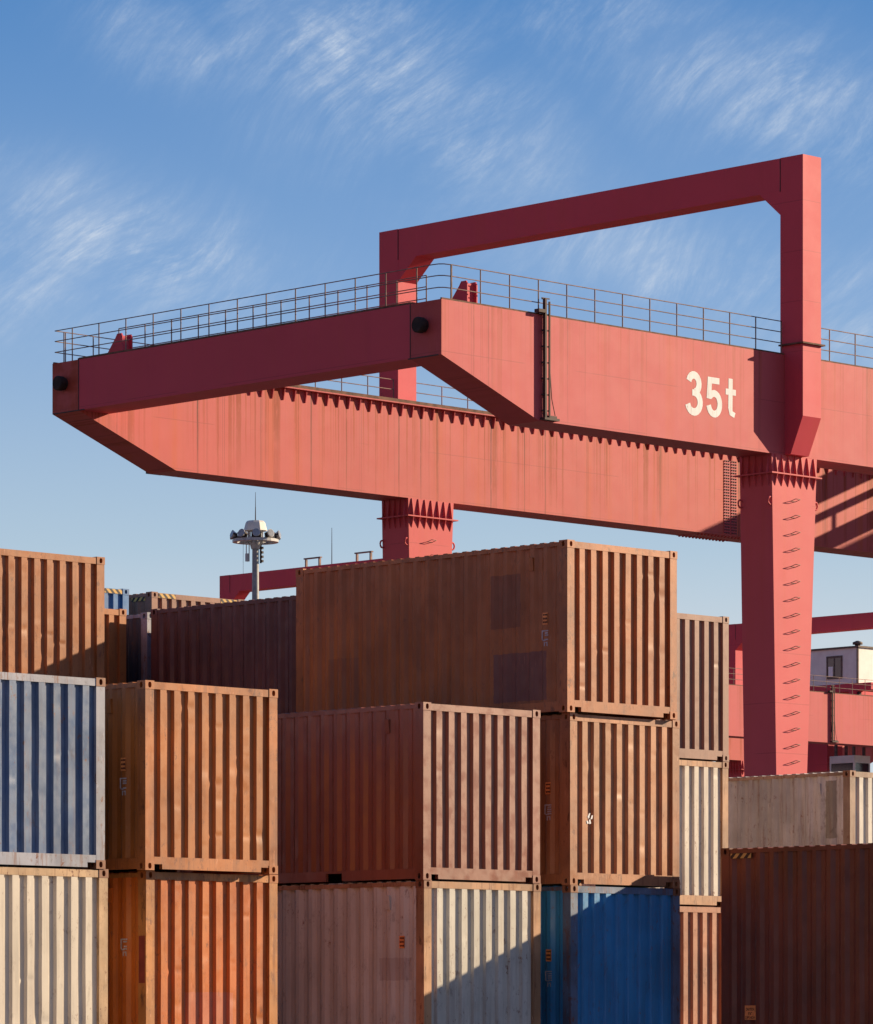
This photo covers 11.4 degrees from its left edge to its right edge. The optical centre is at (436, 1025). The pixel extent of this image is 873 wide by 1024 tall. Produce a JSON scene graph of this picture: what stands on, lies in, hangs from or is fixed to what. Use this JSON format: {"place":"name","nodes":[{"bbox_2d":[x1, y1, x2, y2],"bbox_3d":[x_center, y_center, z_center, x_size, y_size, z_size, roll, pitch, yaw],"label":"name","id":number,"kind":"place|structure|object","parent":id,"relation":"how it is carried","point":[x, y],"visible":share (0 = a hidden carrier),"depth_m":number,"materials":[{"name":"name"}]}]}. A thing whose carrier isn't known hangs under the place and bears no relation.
{"place":"outdoors","nodes":[
{"label":"outdoors","id":0,"kind":"place"},
{"bbox_2d":[151,595,295,713],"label":"shipping container","id":1,"kind":"object","parent":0,"point":[249,644],"visible":0.13,"depth_m":75.55,"materials":[{"name":"brown metal"}]},
{"bbox_2d":[0,0,872,773],"label":"sky","id":2,"kind":"structure","parent":0,"point":[156,156],"materials":[{"name":"blue"}]},
{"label":"shipping container","id":3,"kind":"object","parent":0,"visible":0},
{"bbox_2d":[104,608,126,684],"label":"shipping container","id":4,"kind":"object","parent":3,"relation":"on","point":[114,646],"visible":0.09,"depth_m":76.89,"materials":[{"name":"orange metal"}]},
{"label":"shipping container","id":5,"kind":"object","parent":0,"visible":0},
{"bbox_2d":[126,612,150,682],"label":"shipping container","id":6,"kind":"object","parent":5,"relation":"on","point":[138,647],"visible":0.04,"depth_m":77.76,"materials":[{"name":"purple metal"}]},
{"label":"ground","id":7,"kind":"structure","parent":0,"visible":0},
{"bbox_2d":[230,492,280,599],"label":"lamp mast","id":8,"kind":"object","parent":7,"relation":"on","point":[255,540],"visible":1,"depth_m":249.76,"materials":[{"name":"metal"}]},
{"bbox_2d":[52,154,872,776],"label":"gantry crane","id":9,"kind":"object","parent":7,"relation":"on","point":[764,458],"visible":0.85,"depth_m":142.58,"materials":[{"name":"red paint"}]},
{"bbox_2d":[220,543,872,777],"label":"gantry crane","id":10,"kind":"object","parent":7,"relation":"on","point":[842,719],"visible":0.04,"depth_m":287.28,"materials":[{"name":"red paint"}]},
{"bbox_2d":[807,641,872,772],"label":"crane trolley","id":11,"kind":"object","parent":10,"relation":"on","point":[846,663],"visible":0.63,"depth_m":292.88,"materials":[{"name":"metal"}]},
{"bbox_3d":[-5.228,1.767,63.100,2.466,2.591,6.058,0,0,-44],"label":"shipping container","id":12,"kind":"object","parent":7,"relation":"on","visible":0},
{"bbox_2d":[108,871,277,1023],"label":"shipping container","id":13,"kind":"object","parent":12,"relation":"on","point":[192,948],"visible":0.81,"depth_m":60.69,"materials":[{"name":"orange metal"}]},
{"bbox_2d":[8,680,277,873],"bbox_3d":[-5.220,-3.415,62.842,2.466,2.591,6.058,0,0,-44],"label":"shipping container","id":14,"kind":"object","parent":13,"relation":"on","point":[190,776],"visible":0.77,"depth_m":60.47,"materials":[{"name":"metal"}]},
{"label":"shipping container","id":15,"kind":"object","parent":7,"relation":"on","visible":0},
{"bbox_2d":[277,880,540,1023],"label":"shipping container","id":16,"kind":"object","parent":15,"relation":"on","point":[423,952],"visible":0.81,"depth_m":64.89,"materials":[{"name":"metal"}]},
{"bbox_2d":[180,702,540,885],"bbox_3d":[-1.440,-3.415,66.893,2.466,2.591,6.058,0,0,-44],"label":"shipping container","id":17,"kind":"object","parent":16,"relation":"on","point":[416,791],"visible":0.74,"depth_m":64.89,"materials":[{"name":"red metal"}]},
{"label":"shipping container","id":18,"kind":"object","parent":7,"relation":"on","visible":0},
{"bbox_2d":[541,885,679,1023],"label":"shipping container","id":19,"kind":"object","parent":18,"relation":"on","point":[610,955],"visible":0.5,"depth_m":66.73,"materials":[{"name":"blue metal"}]},
{"bbox_2d":[344,713,679,887],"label":"shipping container","id":20,"kind":"object","parent":19,"relation":"on","point":[609,801],"visible":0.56,"depth_m":66.71,"materials":[{"name":"brown metal"}]},
{"bbox_2d":[296,539,676,719],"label":"shipping container","id":21,"kind":"object","parent":20,"relation":"on","point":[560,627],"visible":0.91,"depth_m":67.34,"materials":[{"name":"brown metal"}]},
{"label":"shipping container","id":22,"kind":"object","parent":7,"relation":"on","visible":0},
{"bbox_2d":[680,906,720,1023],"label":"shipping container","id":23,"kind":"object","parent":22,"relation":"on","point":[700,965],"visible":0.26,"depth_m":77.98,"materials":[{"name":"brown metal"}]},
{"bbox_2d":[582,760,728,906],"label":"shipping container","id":24,"kind":"object","parent":23,"relation":"on","point":[703,813],"visible":0.19,"depth_m":77.99,"materials":[{"name":"beige metal"}]},
{"bbox_2d":[660,613,728,761],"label":"shipping container","id":25,"kind":"object","parent":24,"relation":"on","point":[703,679],"visible":0.28,"depth_m":77.99,"materials":[{"name":"brown metal"}]},
{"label":"shipping container","id":26,"kind":"object","parent":7,"relation":"on","visible":0},
{"bbox_2d":[721,843,872,1023],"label":"shipping container","id":27,"kind":"object","parent":26,"relation":"on","point":[796,934],"visible":1,"depth_m":66.56,"materials":[{"name":"metal"}]},
{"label":"shipping container","id":28,"kind":"object","parent":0,"visible":0},
{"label":"shipping container","id":29,"kind":"object","parent":28,"relation":"on","visible":0},
{"bbox_2d":[0,548,104,677],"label":"shipping container","id":30,"kind":"object","parent":29,"relation":"on","point":[51,613],"visible":0.84,"depth_m":67.72,"materials":[{"name":"metal"}]},
{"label":"shipping container","id":31,"kind":"object","parent":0,"visible":0},
{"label":"shipping container","id":32,"kind":"object","parent":31,"relation":"on","visible":0},
{"bbox_2d":[699,770,872,906],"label":"shipping container","id":33,"kind":"object","parent":32,"relation":"on","point":[819,808],"visible":0.33,"depth_m":81.94,"materials":[{"name":"beige metal"}]},
{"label":"shipping container","id":34,"kind":"object","parent":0,"visible":0},
{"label":"shipping container","id":35,"kind":"object","parent":34,"relation":"on","visible":0},
{"bbox_2d":[104,588,128,614],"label":"shipping container","id":36,"kind":"object","parent":35,"relation":"on","point":[116,598],"visible":0.04,"depth_m":85.50,"materials":[{"name":"metal"}]},
{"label":"shipping container","id":37,"kind":"object","parent":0,"visible":0},
{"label":"shipping container","id":38,"kind":"object","parent":37,"relation":"on","visible":0},
{"bbox_2d":[129,591,242,614],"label":"shipping container","id":39,"kind":"object","parent":38,"relation":"on","point":[140,603],"visible":0.1,"depth_m":86.54,"materials":[{"name":"brown metal"}]},
{"bbox_3d":[-7.450,1.767,60.873,2.466,2.591,6.058,0,0,-44],"label":"shipping container","id":40,"kind":"object","parent":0,"visible":0},
{"bbox_2d":[0,867,107,1023],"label":"shipping container","id":41,"kind":"object","parent":40,"relation":"on","point":[53,945],"visible":1,"depth_m":58.95,"materials":[{"name":"beige metal"}]},
{"bbox_2d":[0,672,105,868],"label":"shipping container","id":42,"kind":"object","parent":41,"relation":"on","point":[52,771],"visible":1,"depth_m":58.90,"materials":[{"name":"blue metal"}]}
]}

